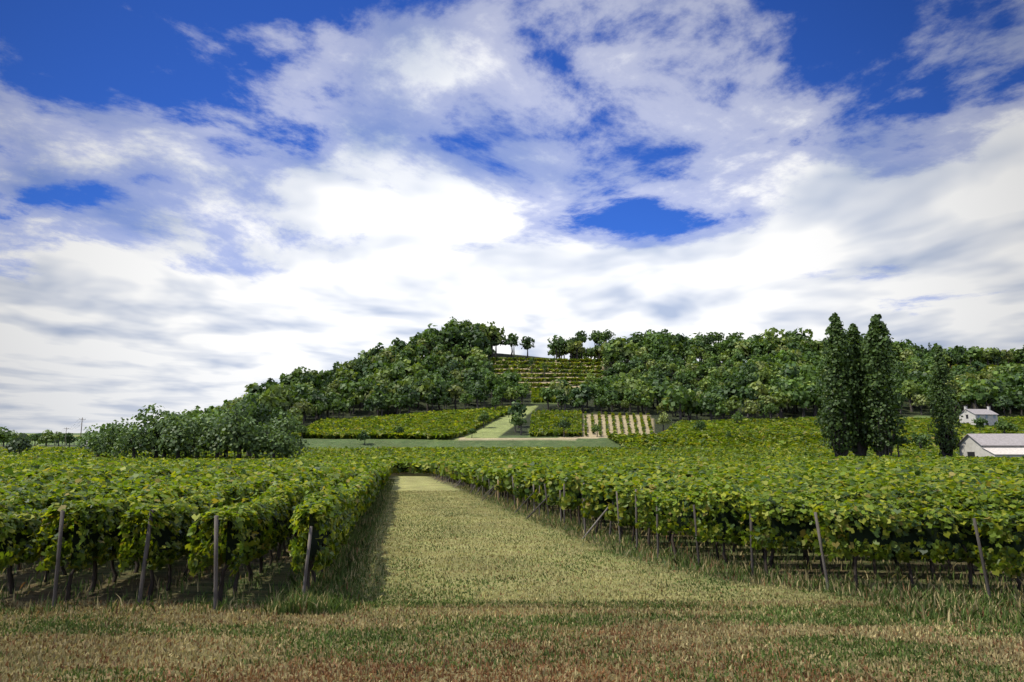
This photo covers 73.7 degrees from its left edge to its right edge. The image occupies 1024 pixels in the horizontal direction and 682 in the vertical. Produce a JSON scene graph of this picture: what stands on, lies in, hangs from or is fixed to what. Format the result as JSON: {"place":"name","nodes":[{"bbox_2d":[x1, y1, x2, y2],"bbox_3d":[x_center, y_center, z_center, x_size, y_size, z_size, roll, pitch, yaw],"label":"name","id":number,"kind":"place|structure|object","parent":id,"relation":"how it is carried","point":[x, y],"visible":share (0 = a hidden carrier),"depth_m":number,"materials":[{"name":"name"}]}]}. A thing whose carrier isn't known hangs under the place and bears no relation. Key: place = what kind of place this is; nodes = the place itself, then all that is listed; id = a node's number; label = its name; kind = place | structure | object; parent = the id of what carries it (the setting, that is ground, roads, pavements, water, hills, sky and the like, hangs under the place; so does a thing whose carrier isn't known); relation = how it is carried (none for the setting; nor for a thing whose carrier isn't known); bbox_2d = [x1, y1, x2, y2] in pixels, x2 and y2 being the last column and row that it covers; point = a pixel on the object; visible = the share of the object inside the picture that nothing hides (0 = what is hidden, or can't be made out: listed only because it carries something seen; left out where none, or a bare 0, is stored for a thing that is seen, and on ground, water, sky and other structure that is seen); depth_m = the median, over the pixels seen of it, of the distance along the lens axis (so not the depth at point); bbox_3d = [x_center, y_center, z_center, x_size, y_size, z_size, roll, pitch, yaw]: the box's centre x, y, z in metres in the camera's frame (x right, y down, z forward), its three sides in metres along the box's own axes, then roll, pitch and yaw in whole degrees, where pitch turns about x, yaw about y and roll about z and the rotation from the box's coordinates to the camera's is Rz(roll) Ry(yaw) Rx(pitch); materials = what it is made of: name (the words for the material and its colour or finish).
{"place":"outdoors","nodes":[
{"label":"outdoors","id":0,"kind":"place"},
{"bbox_2d":[0,353,1023,681],"bbox_3d":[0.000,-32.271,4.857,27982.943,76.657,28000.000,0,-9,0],"label":"ground","id":1,"kind":"structure","parent":0,"point":[500,431],"depth_m":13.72,"materials":[{"name":"green plant"}]},
{"bbox_2d":[54,417,85,446],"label":"utility poles","id":2,"kind":"object","parent":1,"relation":"on","point":[66,428],"visible":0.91,"depth_m":296.39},
{"bbox_2d":[0,357,1023,570],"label":"vine","id":3,"kind":"object","parent":1,"relation":"on","point":[787,459],"depth_m":50.67,"materials":[{"name":"green plant"}]},
{"bbox_2d":[0,477,1023,577],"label":"vine leaves","id":4,"kind":"object","parent":3,"relation":"attached to","point":[328,504],"visible":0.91,"depth_m":12.53,"materials":[{"name":"green plant"}]},
{"bbox_2d":[0,312,1023,458],"bbox_3d":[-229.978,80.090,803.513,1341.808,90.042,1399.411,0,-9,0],"label":"tree","id":5,"kind":"object","parent":1,"relation":"on","point":[808,369],"depth_m":299.57,"materials":[{"name":"green plant"}]},
{"bbox_2d":[7,467,1022,610],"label":"trellis posts","id":6,"kind":"object","parent":1,"relation":"on","point":[218,594],"visible":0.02,"depth_m":12.57,"materials":[{"name":"grey wood"}]},
{"bbox_2d":[959,406,998,425],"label":"house","id":7,"kind":"structure","parent":1,"relation":"on","point":[988,414],"depth_m":246.22,"materials":[{"name":"paint"}]},
{"bbox_2d":[957,434,1023,456],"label":"barn","id":8,"kind":"structure","parent":1,"relation":"on","point":[994,445],"depth_m":122.74,"materials":[{"name":"tile"}]},
{"bbox_2d":[0,0,1023,432],"label":"sky","id":9,"kind":"structure","parent":0,"point":[202,201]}
]}

